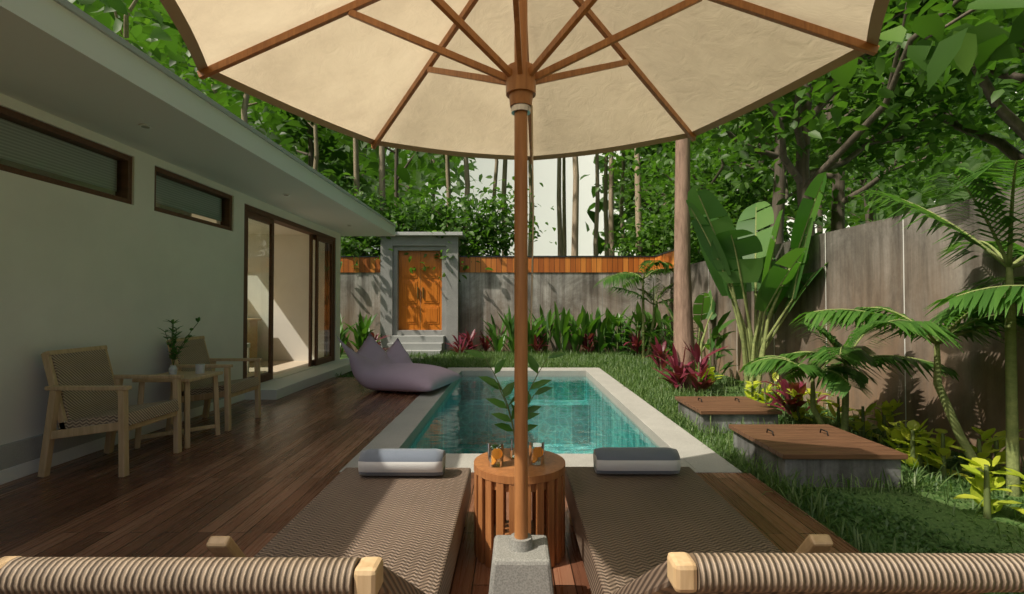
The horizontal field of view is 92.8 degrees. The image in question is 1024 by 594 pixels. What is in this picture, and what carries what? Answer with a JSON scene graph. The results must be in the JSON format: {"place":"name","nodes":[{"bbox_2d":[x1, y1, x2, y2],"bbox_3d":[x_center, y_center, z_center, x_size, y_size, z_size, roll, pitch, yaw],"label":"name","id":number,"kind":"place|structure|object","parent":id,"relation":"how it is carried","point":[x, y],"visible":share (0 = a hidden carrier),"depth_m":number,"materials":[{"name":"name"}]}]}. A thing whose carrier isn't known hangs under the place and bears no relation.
{"place":"outdoors","nodes":[
{"label":"outdoors","id":0,"kind":"place"},
{"bbox_2d":[0,358,351,484],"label":"wall plinth","id":1,"kind":"structure","parent":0,"point":[19,459],"depth_m":4.17,"materials":[{"name":"grey concrete"}]},
{"bbox_2d":[409,377,655,453],"bbox_3d":[0.213,2.052,6.694,2.380,1.130,5.220,0,-1,0],"label":"pool basin","id":2,"kind":"object","parent":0,"point":[571,429],"visible":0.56,"depth_m":8.79,"materials":[{"name":"tile"}]},
{"bbox_2d":[435,376,627,420],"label":"pool water","id":3,"kind":"structure","parent":2,"relation":"on","point":[460,381],"depth_m":8.27,"materials":[{"name":"teal liquid"}]},
{"bbox_2d":[339,368,741,472],"bbox_3d":[0.224,1.424,6.710,3.020,0.126,6.130,0,-1,0],"label":"pool coping","id":4,"kind":"object","parent":2,"relation":"on","point":[404,428],"visible":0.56,"depth_m":5.06,"materials":[{"name":"stone"}]},
{"bbox_2d":[336,347,1023,593],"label":"ground","id":5,"kind":"structure","parent":0,"point":[989,541],"depth_m":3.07,"materials":[{"name":"green plant"}]},
{"bbox_2d":[68,0,205,85],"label":"tree","id":6,"kind":"object","parent":5,"relation":"on","point":[99,11],"visible":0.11,"depth_m":10.54,"materials":[{"name":"green plant"}]},
{"bbox_2d":[0,93,340,444],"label":"villa walls","id":7,"kind":"structure","parent":5,"relation":"on","point":[122,281],"depth_m":4.64,"materials":[{"name":"white paint"}]},
{"bbox_2d":[0,118,221,220],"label":"window glass","id":8,"kind":"structure","parent":7,"relation":"attached to","point":[22,145],"depth_m":4.17,"materials":[{"name":"grey glass"}]},
{"bbox_2d":[0,106,334,382],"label":"villa joinery","id":9,"kind":"object","parent":7,"relation":"in","point":[123,193],"visible":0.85,"depth_m":6.59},
{"bbox_2d":[0,0,395,235],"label":"roof","id":10,"kind":"structure","parent":7,"relation":"on","point":[67,60],"depth_m":3.79,"materials":[{"name":"white paint"}]},
{"bbox_2d":[247,318,260,373],"bbox_3d":[-5.513,0.211,8.626,5.648,2.120,2.359,-1,-1,42],"label":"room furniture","id":11,"kind":"object","parent":7,"relation":"on","point":[252,331],"visible":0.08,"depth_m":9.51,"materials":[{"name":"brown wood"}]},
{"bbox_2d":[110,0,261,125],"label":"tree","id":12,"kind":"object","parent":5,"relation":"on","point":[144,45],"visible":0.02,"depth_m":16.71,"materials":[{"name":"green plant"}]},
{"bbox_2d":[149,0,249,122],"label":"teak tree","id":13,"kind":"object","parent":5,"relation":"on","point":[244,108],"visible":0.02,"depth_m":15.50,"materials":[{"name":"brown plant"}]},
{"bbox_2d":[138,1,318,134],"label":"tree","id":14,"kind":"object","parent":5,"relation":"on","point":[266,111],"visible":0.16,"depth_m":21.75,"materials":[{"name":"green plant"}]},
{"bbox_2d":[185,79,343,166],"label":"tree","id":15,"kind":"object","parent":5,"relation":"on","point":[288,124],"visible":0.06,"depth_m":23.93,"materials":[{"name":"green plant"}]},
{"bbox_2d":[240,96,321,170],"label":"teak tree","id":16,"kind":"object","parent":5,"relation":"on","point":[315,127],"visible":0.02,"depth_m":23.19,"materials":[{"name":"brown plant"}]},
{"bbox_2d":[255,116,404,194],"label":"tree","id":17,"kind":"object","parent":5,"relation":"on","point":[347,147],"visible":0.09,"depth_m":26.27,"materials":[{"name":"green plant"}]},
{"bbox_2d":[353,138,359,255],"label":"teak tree","id":18,"kind":"object","parent":5,"relation":"on","point":[356,160],"depth_m":18.95,"materials":[{"name":"brown plant"}]},
{"bbox_2d":[343,312,381,349],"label":"plant","id":19,"kind":"object","parent":5,"relation":"on","point":[363,330],"visible":0.8,"depth_m":11.67,"materials":[{"name":"green plant"}]},
{"bbox_2d":[283,116,479,254],"bbox_3d":[-8.138,-7.118,29.115,15.147,17.835,11.843,0,-1,0],"label":"tree","id":20,"kind":"object","parent":5,"relation":"on","point":[400,179],"visible":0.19,"depth_m":27.84,"materials":[{"name":"green plant"}]},
{"bbox_2d":[379,146,385,247],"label":"teak tree","id":21,"kind":"object","parent":5,"relation":"on","point":[381,167],"depth_m":15.94,"materials":[{"name":"brown plant"}]},
{"bbox_2d":[334,172,447,268],"bbox_3d":[-4.074,-0.982,14.582,4.226,5.065,4.954,-1,-1,44],"label":"shrub","id":22,"kind":"object","parent":5,"relation":"on","point":[348,242],"visible":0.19,"depth_m":14.27,"materials":[{"name":"green plant"}]},
{"bbox_2d":[376,232,465,355],"bbox_3d":[-2.494,0.023,13.075,2.370,3.510,1.770,0,-1,0],"label":"gate portal","id":23,"kind":"object","parent":5,"relation":"on","point":[429,342],"visible":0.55,"depth_m":13.10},
{"bbox_2d":[399,251,441,329],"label":"gate doors","id":24,"kind":"structure","parent":23,"relation":"in","point":[420,298],"depth_m":13.28,"materials":[{"name":"orange wood"}]},
{"bbox_2d":[356,196,495,255],"bbox_3d":[-2.910,-0.895,16.605,4.868,4.962,6.516,0,-1,0],"label":"shrub","id":25,"kind":"object","parent":5,"relation":"on","point":[415,227],"visible":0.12,"depth_m":15.00,"materials":[{"name":"green plant"}]},
{"bbox_2d":[0,377,860,593],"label":"deck terrace","id":26,"kind":"structure","parent":5,"relation":"on","point":[250,484],"depth_m":3.24,"materials":[{"name":"brown wood"}]},
{"bbox_2d":[37,345,183,477],"bbox_3d":[-3.145,0.861,3.857,0.678,0.917,0.625,0,-1,0],"label":"arm chair","id":27,"kind":"object","parent":26,"relation":"on","point":[86,388],"visible":1,"depth_m":3.69,"materials":[{"name":"brown wood"}]},
{"bbox_2d":[132,371,222,448],"bbox_3d":[-3.064,1.024,4.494,0.500,0.611,0.500,0,-1,0],"label":"side table","id":28,"kind":"object","parent":26,"relation":"on","point":[189,377],"visible":0.75,"depth_m":4.33,"materials":[{"name":"brown wood"}]},
{"bbox_2d":[157,317,204,374],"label":"potted plant","id":29,"kind":"object","parent":28,"relation":"on","point":[173,368],"visible":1,"depth_m":4.54,"materials":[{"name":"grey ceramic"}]},
{"bbox_2d":[165,336,261,430],"bbox_3d":[-3.141,0.884,5.156,0.678,0.917,0.625,0,-1,0],"label":"arm chair","id":30,"kind":"object","parent":26,"relation":"on","point":[194,352],"visible":0.78,"depth_m":5.07,"materials":[{"name":"brown wood"}]},
{"bbox_2d":[0,468,470,593],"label":"sun lounger","id":31,"kind":"object","parent":26,"relation":"on","point":[348,531],"visible":0.99,"depth_m":1.71,"materials":[{"name":"brown wood"}]},
{"bbox_2d":[358,449,445,475],"bbox_3d":[-0.610,0.920,2.727,0.460,0.138,0.152,0,-1,0],"label":"pillow","id":32,"kind":"object","parent":31,"relation":"on","point":[401,462],"visible":1,"depth_m":2.66,"materials":[{"name":"grey fabric"}]},
{"bbox_2d":[338,333,461,391],"bbox_3d":[-1.707,0.975,7.411,1.559,0.808,1.240,0,-1,14],"label":"bean bag","id":33,"kind":"object","parent":26,"relation":"on","point":[373,366],"visible":1,"depth_m":7.05,"materials":[{"name":"fabric"}]},
{"bbox_2d":[363,338,462,376],"bbox_3d":[-1.634,1.044,7.888,1.325,0.687,1.054,-1,-1,30],"label":"bean bag","id":34,"kind":"object","parent":26,"relation":"on","point":[396,352],"visible":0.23,"depth_m":8.28,"materials":[{"name":"fabric"}]},
{"bbox_2d":[474,448,564,568],"bbox_3d":[0.039,1.069,2.502,0.470,0.450,0.470,0,-1,0],"label":"drum table","id":35,"kind":"object","parent":26,"relation":"on","point":[493,484],"visible":0.69,"depth_m":2.35,"materials":[{"name":"brown wood"}]},
{"bbox_2d":[487,443,503,466],"bbox_3d":[-0.081,0.785,2.437,0.084,0.115,0.084,0,-1,0],"label":"tumbler","id":36,"kind":"object","parent":35,"relation":"on","point":[497,453],"visible":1,"depth_m":2.41,"materials":[{"name":"clear glass"}]},
{"bbox_2d":[464,349,565,458],"bbox_3d":[0.018,0.562,2.577,0.551,0.565,0.132,0,-1,0],"label":"plant","id":37,"kind":"object","parent":35,"relation":"on","point":[508,388],"visible":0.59,"depth_m":2.58,"materials":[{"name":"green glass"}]},
{"bbox_2d":[528,441,544,465],"bbox_3d":[0.124,0.786,2.466,0.084,0.115,0.084,0,-1,0],"label":"tumbler","id":38,"kind":"object","parent":35,"relation":"on","point":[538,450],"visible":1,"depth_m":2.44,"materials":[{"name":"clear glass"}]},
{"bbox_2d":[488,533,553,593],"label":"parasol base","id":39,"kind":"object","parent":26,"relation":"on","point":[518,566],"visible":0.92,"depth_m":1.87,"materials":[{"name":"grey concrete"}]},
{"bbox_2d":[197,0,879,539],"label":"parasol frame","id":40,"kind":"object","parent":39,"relation":"in","point":[521,78],"visible":0.99,"depth_m":1.98,"materials":[{"name":"brown wood"}]},
{"bbox_2d":[175,0,874,155],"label":"umbrella canopy","id":41,"kind":"object","parent":40,"relation":"on","point":[702,63],"visible":0.88,"depth_m":2.40,"materials":[{"name":"beige fabric"}]},
{"bbox_2d":[160,0,889,159],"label":"umbrella valance","id":42,"kind":"object","parent":41,"relation":"attached to","point":[183,27],"visible":0.96,"depth_m":2.33,"materials":[{"name":"beige fabric"}]},
{"bbox_2d":[565,467,1023,593],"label":"sun lounger","id":43,"kind":"object","parent":26,"relation":"on","point":[687,530],"visible":0.99,"depth_m":1.69,"materials":[{"name":"brown wood"}]},
{"bbox_2d":[593,447,680,473],"bbox_3d":[0.700,0.921,2.752,0.460,0.138,0.152,0,-1,0],"label":"towel","id":44,"kind":"object","parent":43,"relation":"on","point":[636,460],"visible":1,"depth_m":2.69,"materials":[{"name":"grey fabric"}]},
{"bbox_2d":[385,148,476,224],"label":"tree","id":45,"kind":"object","parent":5,"relation":"on","point":[431,180],"visible":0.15,"depth_m":37.22,"materials":[{"name":"green plant"}]},
{"bbox_2d":[385,174,556,281],"bbox_3d":[-1.198,-1.105,14.749,5.344,5.317,4.375,0,-1,0],"label":"shrub","id":46,"kind":"object","parent":5,"relation":"on","point":[478,233],"visible":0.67,"depth_m":14.35,"materials":[{"name":"green plant"}]},
{"bbox_2d":[481,313,513,352],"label":"plant","id":47,"kind":"object","parent":5,"relation":"on","point":[498,343],"visible":0.82,"depth_m":12.65,"materials":[{"name":"green plant"}]},
{"bbox_2d":[340,256,655,352],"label":"garden wall","id":48,"kind":"structure","parent":5,"relation":"on","point":[568,282],"depth_m":13.40,"materials":[{"name":"concrete"}]},
{"bbox_2d":[490,307,513,352],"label":"plant","id":49,"kind":"object","parent":5,"relation":"on","point":[509,324],"visible":0.57,"depth_m":12.58,"materials":[{"name":"green"}]},
{"bbox_2d":[528,160,532,255],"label":"teak tree","id":50,"kind":"object","parent":5,"relation":"on","point":[530,206],"visible":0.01,"depth_m":26.98,"materials":[{"name":"brown plant"}]},
{"bbox_2d":[528,314,546,353],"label":"plant","id":51,"kind":"object","parent":5,"relation":"on","point":[534,330],"visible":0.64,"depth_m":12.53,"materials":[{"name":"green"}]},
{"bbox_2d":[528,305,566,351],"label":"plant","id":52,"kind":"object","parent":5,"relation":"on","point":[549,321],"visible":0.66,"depth_m":12.94,"materials":[{"name":"green plant"}]},
{"bbox_2d":[557,158,562,255],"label":"teak tree","id":53,"kind":"object","parent":5,"relation":"on","point":[559,230],"depth_m":22.98,"materials":[{"name":"brown plant"}]},
{"bbox_2d":[562,158,566,255],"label":"teak tree","id":54,"kind":"object","parent":5,"relation":"on","point":[564,206],"visible":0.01,"depth_m":28.05,"materials":[{"name":"brown plant"}]},
{"bbox_2d":[553,301,581,352],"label":"plant","id":55,"kind":"object","parent":5,"relation":"on","point":[562,326],"visible":0.9,"depth_m":12.48,"materials":[{"name":"green plant"}]},
{"bbox_2d":[571,156,578,255],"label":"teak tree","id":56,"kind":"object","parent":5,"relation":"on","point":[575,225],"visible":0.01,"depth_m":16.29,"materials":[{"name":"brown plant"}]},
{"bbox_2d":[567,311,597,351],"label":"plant","id":57,"kind":"object","parent":5,"relation":"on","point":[575,339],"visible":0.82,"depth_m":12.42,"materials":[{"name":"green plant"}]},
{"bbox_2d":[569,305,605,351],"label":"plant","id":58,"kind":"object","parent":5,"relation":"on","point":[592,328],"visible":0.56,"depth_m":12.59,"materials":[{"name":"green"}]},
{"bbox_2d":[593,154,599,255],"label":"teak tree","id":59,"kind":"object","parent":5,"relation":"on","point":[596,228],"depth_m":23.49,"materials":[{"name":"brown plant"}]},
{"bbox_2d":[589,307,607,352],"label":"plant","id":60,"kind":"object","parent":5,"relation":"on","point":[599,338],"visible":0.71,"depth_m":12.65,"materials":[{"name":"green plant"}]},
{"bbox_2d":[603,152,608,255],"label":"teak tree","id":61,"kind":"object","parent":5,"relation":"on","point":[605,204],"visible":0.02,"depth_m":25.97,"materials":[{"name":"brown plant"}]},
{"bbox_2d":[608,152,614,255],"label":"teak tree","id":62,"kind":"object","parent":5,"relation":"on","point":[611,212],"depth_m":18.54,"materials":[{"name":"brown plant"}]},
{"bbox_2d":[603,304,630,351],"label":"plant","id":63,"kind":"object","parent":5,"relation":"on","point":[608,340],"visible":0.64,"depth_m":12.81,"materials":[{"name":"green"}]},
{"bbox_2d":[604,309,635,352],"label":"plant","id":64,"kind":"object","parent":5,"relation":"on","point":[617,323],"visible":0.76,"depth_m":12.51,"materials":[{"name":"green plant"}]},
{"bbox_2d":[597,260,673,358],"bbox_3d":[2.929,0.347,11.472,2.292,2.305,2.166,0,-1,0],"label":"tree fern","id":65,"kind":"object","parent":5,"relation":"on","point":[665,269],"visible":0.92,"depth_m":11.25,"materials":[{"name":"green plant"}]},
{"bbox_2d":[634,148,642,255],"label":"teak tree","id":66,"kind":"object","parent":5,"relation":"on","point":[638,203],"visible":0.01,"depth_m":15.29,"materials":[{"name":"brown plant"}]},
{"bbox_2d":[641,308,673,357],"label":"plant","id":67,"kind":"object","parent":5,"relation":"on","point":[661,323],"visible":0.56,"depth_m":11.14,"materials":[{"name":"green plant"}]},
{"bbox_2d":[646,336,672,370],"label":"cordyline plant","id":68,"kind":"object","parent":5,"relation":"on","point":[658,348],"visible":0.87,"depth_m":9.54,"materials":[{"name":"red"}]},
{"bbox_2d":[580,146,747,250],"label":"tree","id":69,"kind":"object","parent":5,"relation":"on","point":[616,189],"visible":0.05,"depth_m":32.46,"materials":[{"name":"green plant"}]},
{"bbox_2d":[601,180,744,263],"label":"tree","id":70,"kind":"object","parent":5,"relation":"on","point":[663,241],"visible":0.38,"depth_m":14.63,"materials":[{"name":"green plant"}]},
{"bbox_2d":[653,344,693,391],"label":"cordyline plant","id":71,"kind":"object","parent":5,"relation":"on","point":[676,380],"visible":0.9,"depth_m":7.28,"materials":[{"name":"red plant"}]},
{"bbox_2d":[673,138,695,390],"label":"tree trunk","id":72,"kind":"object","parent":5,"relation":"on","point":[683,320],"visible":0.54,"depth_m":7.43,"materials":[{"name":"brown plant"}]},
{"bbox_2d":[661,290,716,373],"bbox_3d":[3.659,0.641,9.426,1.223,1.640,1.114,0,-1,-26],"label":"banana plant","id":73,"kind":"object","parent":5,"relation":"on","point":[706,308],"visible":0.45,"depth_m":8.99,"materials":[{"name":"green plant"}]},
{"bbox_2d":[587,135,795,255],"bbox_3d":[11.847,-6.953,30.252,12.457,17.543,13.045,0,-1,24],"label":"tree","id":74,"kind":"object","parent":5,"relation":"on","point":[590,213],"visible":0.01,"depth_m":29.01,"materials":[{"name":"green plant"}]},
{"bbox_2d":[595,108,794,252],"bbox_3d":[5.407,-5.065,15.707,7.486,13.262,7.108,1,-1,-37],"label":"tree","id":75,"kind":"object","parent":5,"relation":"on","point":[655,163],"visible":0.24,"depth_m":14.03,"materials":[{"name":"green plant"}]},
{"bbox_2d":[676,340,727,392],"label":"cordyline plant","id":76,"kind":"object","parent":5,"relation":"on","point":[702,367],"visible":0.93,"depth_m":6.93,"materials":[{"name":"red plant"}]},
{"bbox_2d":[693,311,743,382],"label":"plant","id":77,"kind":"object","parent":5,"relation":"on","point":[709,345],"visible":0.55,"depth_m":8.04,"materials":[{"name":"green plant"}]},
{"bbox_2d":[675,396,781,432],"bbox_3d":[2.309,1.300,5.290,0.820,0.365,0.794,0,-1,0],"label":"service hatch","id":78,"kind":"object","parent":5,"relation":"on","point":[720,410],"visible":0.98,"depth_m":5.01,"materials":[{"name":"wood"}]},
{"bbox_2d":[686,172,827,399],"bbox_3d":[3.443,-0.098,6.751,1.697,3.024,1.951,-1,-1,29],"label":"banana plant","id":79,"kind":"object","parent":5,"relation":"on","point":[739,258],"visible":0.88,"depth_m":6.46,"materials":[{"name":"green plant"}]},
{"bbox_2d":[666,193,883,261],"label":"tree","id":80,"kind":"object","parent":5,"relation":"on","point":[738,207],"visible":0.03,"depth_m":14.24,"materials":[{"name":"green plant"}]},
{"bbox_2d":[671,115,885,227],"bbox_3d":[9.785,-6.286,18.297,7.736,15.795,9.777,0,-1,0],"label":"tree","id":81,"kind":"object","parent":5,"relation":"on","point":[752,195],"visible":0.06,"depth_m":17.19,"materials":[{"name":"green plant"}]},
{"bbox_2d":[757,374,830,418],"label":"cordyline plant","id":82,"kind":"object","parent":5,"relation":"on","point":[790,403],"visible":0.84,"depth_m":5.50,"materials":[{"name":"red plant"}]},
{"bbox_2d":[656,13,948,243],"bbox_3d":[6.564,-5.156,11.712,7.864,13.305,7.910,0,-1,0],"label":"tree","id":83,"kind":"object","parent":5,"relation":"on","point":[779,171],"visible":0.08,"depth_m":11.68,"materials":[{"name":"green plant"}]},
{"bbox_2d":[729,424,907,486],"bbox_3d":[2.354,1.270,3.870,0.880,0.375,0.874,0,-1,0],"label":"service hatch","id":84,"kind":"object","parent":5,"relation":"on","point":[825,450],"visible":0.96,"depth_m":3.54,"materials":[{"name":"wood"}]},
{"bbox_2d":[725,80,936,241],"bbox_3d":[17.709,-8.348,27.791,13.398,20.251,14.444,0,-1,0],"label":"tree","id":85,"kind":"object","parent":5,"relation":"on","point":[854,210],"visible":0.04,"depth_m":28.59,"materials":[{"name":"green plant"}]},
{"bbox_2d":[658,21,1009,230],"bbox_3d":[8.932,-6.060,13.926,9.030,15.189,7.580,0,-1,0],"label":"tree","id":86,"kind":"object","parent":5,"relation":"on","point":[838,219],"visible":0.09,"depth_m":12.96,"materials":[{"name":"green plant"}]},
{"bbox_2d":[655,187,1023,473],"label":"garden wall","id":87,"kind":"structure","parent":5,"relation":"on","point":[905,271],"depth_m":4.90,"materials":[{"name":"concrete"}]},
{"bbox_2d":[739,322,960,431],"bbox_3d":[3.041,0.805,4.691,1.553,1.173,1.427,0,-1,0],"label":"tree fern","id":88,"kind":"object","parent":5,"relation":"on","point":[832,375],"visible":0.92,"depth_m":4.43,"materials":[{"name":"green plant"}]},
{"bbox_2d":[738,75,970,226],"bbox_3d":[12.434,-6.487,16.271,8.326,16.124,8.518,0,-1,0],"label":"tree","id":89,"kind":"object","parent":5,"relation":"on","point":[866,201],"visible":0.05,"depth_m":15.93,"materials":[{"name":"green plant"}]},
{"bbox_2d":[690,0,1019,235],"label":"tree","id":90,"kind":"object","parent":5,"relation":"on","point":[802,115],"visible":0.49,"depth_m":8.07,"materials":[{"name":"green plant"}]},
{"bbox_2d":[838,402,877,437],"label":"croton plant","id":91,"kind":"object","parent":5,"relation":"on","point":[863,424],"visible":0.88,"depth_m":4.69,"materials":[{"name":"green plant"}]},
{"bbox_2d":[867,400,901,444],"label":"croton plant","id":92,"kind":"object","parent":5,"relation":"on","point":[884,407],"visible":0.73,"depth_m":4.58,"materials":[{"name":"green plant"}]},
{"bbox_2d":[881,421,916,461],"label":"croton plant","id":93,"kind":"object","parent":5,"relation":"on","point":[895,433],"visible":0.54,"depth_m":3.99,"materials":[{"name":"green"}]},
{"bbox_2d":[789,159,1023,496],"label":"areca palm","id":94,"kind":"object","parent":5,"relation":"on","point":[981,302],"visible":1,"depth_m":3.32,"materials":[{"name":"green plant"}]},
{"bbox_2d":[789,78,1023,228],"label":"tree","id":95,"kind":"object","parent":5,"relation":"on","point":[910,194],"visible":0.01,"depth_m":25.43,"materials":[{"name":"green plant"}]},
{"bbox_2d":[893,425,939,469],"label":"croton plant","id":96,"kind":"object","parent":5,"relation":"on","point":[923,449],"visible":0.53,"depth_m":3.82,"materials":[{"name":"green"}]},
{"bbox_2d":[811,0,1023,181],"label":"tree","id":97,"kind":"object","parent":5,"relation":"on","point":[1003,70],"visible":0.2,"depth_m":8.74,"materials":[{"name":"green plant"}]},
{"bbox_2d":[890,418,944,471],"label":"croton plant","id":98,"kind":"object","parent":5,"relation":"on","point":[913,425],"visible":0.91,"depth_m":3.79,"materials":[{"name":"green plant"}]},
{"bbox_2d":[852,60,1023,211],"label":"tree","id":99,"kind":"object","parent":5,"relation":"on","point":[975,166],"visible":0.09,"depth_m":22.27,"materials":[{"name":"green plant"}]},
{"bbox_2d":[915,428,965,476],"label":"croton plant","id":100,"kind":"object","parent":5,"relation":"on","point":[942,448],"visible":0.91,"depth_m":3.70,"materials":[{"name":"green plant"}]},
{"bbox_2d":[882,19,1023,215],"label":"tree","id":101,"kind":"object","parent":5,"relation":"on","point":[988,153],"visible":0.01,"depth_m":23.92,"materials":[{"name":"green plant"}]},
{"bbox_2d":[948,428,1005,476],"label":"croton plant","id":102,"kind":"object","parent":5,"relation":"on","point":[982,451],"visible":0.45,"depth_m":3.51,"materials":[{"name":"green plant"}]},
{"bbox_2d":[953,456,1023,518],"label":"croton plant","id":103,"kind":"object","parent":5,"relation":"on","point":[985,483],"visible":0.98,"depth_m":2.97,"materials":[{"name":"yellow plant"}]},
{"bbox_2d":[962,426,1023,479],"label":"croton plant","id":104,"kind":"object","parent":5,"relation":"on","point":[999,444],"visible":0.41,"depth_m":3.61,"materials":[{"name":"green plant"}]},
{"bbox_2d":[967,13,1023,182],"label":"tree","id":105,"kind":"object","parent":5,"relation":"on","point":[1021,149],"visible":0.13,"depth_m":12.32,"materials":[{"name":"green plant"}]},
{"bbox_2d":[367,92,1021,255],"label":"sky","id":106,"kind":"structure","parent":0,"point":[545,175],"depth_m":166.45,"materials":[{"name":"white"}]},
{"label":"tree","id":107,"kind":"object","parent":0,"visible":0},
{"bbox_2d":[830,0,1023,91],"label":"overhanging branch","id":108,"kind":"object","parent":107,"relation":"attached to","point":[932,54],"visible":0.97,"depth_m":4.02,"materials":[{"name":"green plant"}]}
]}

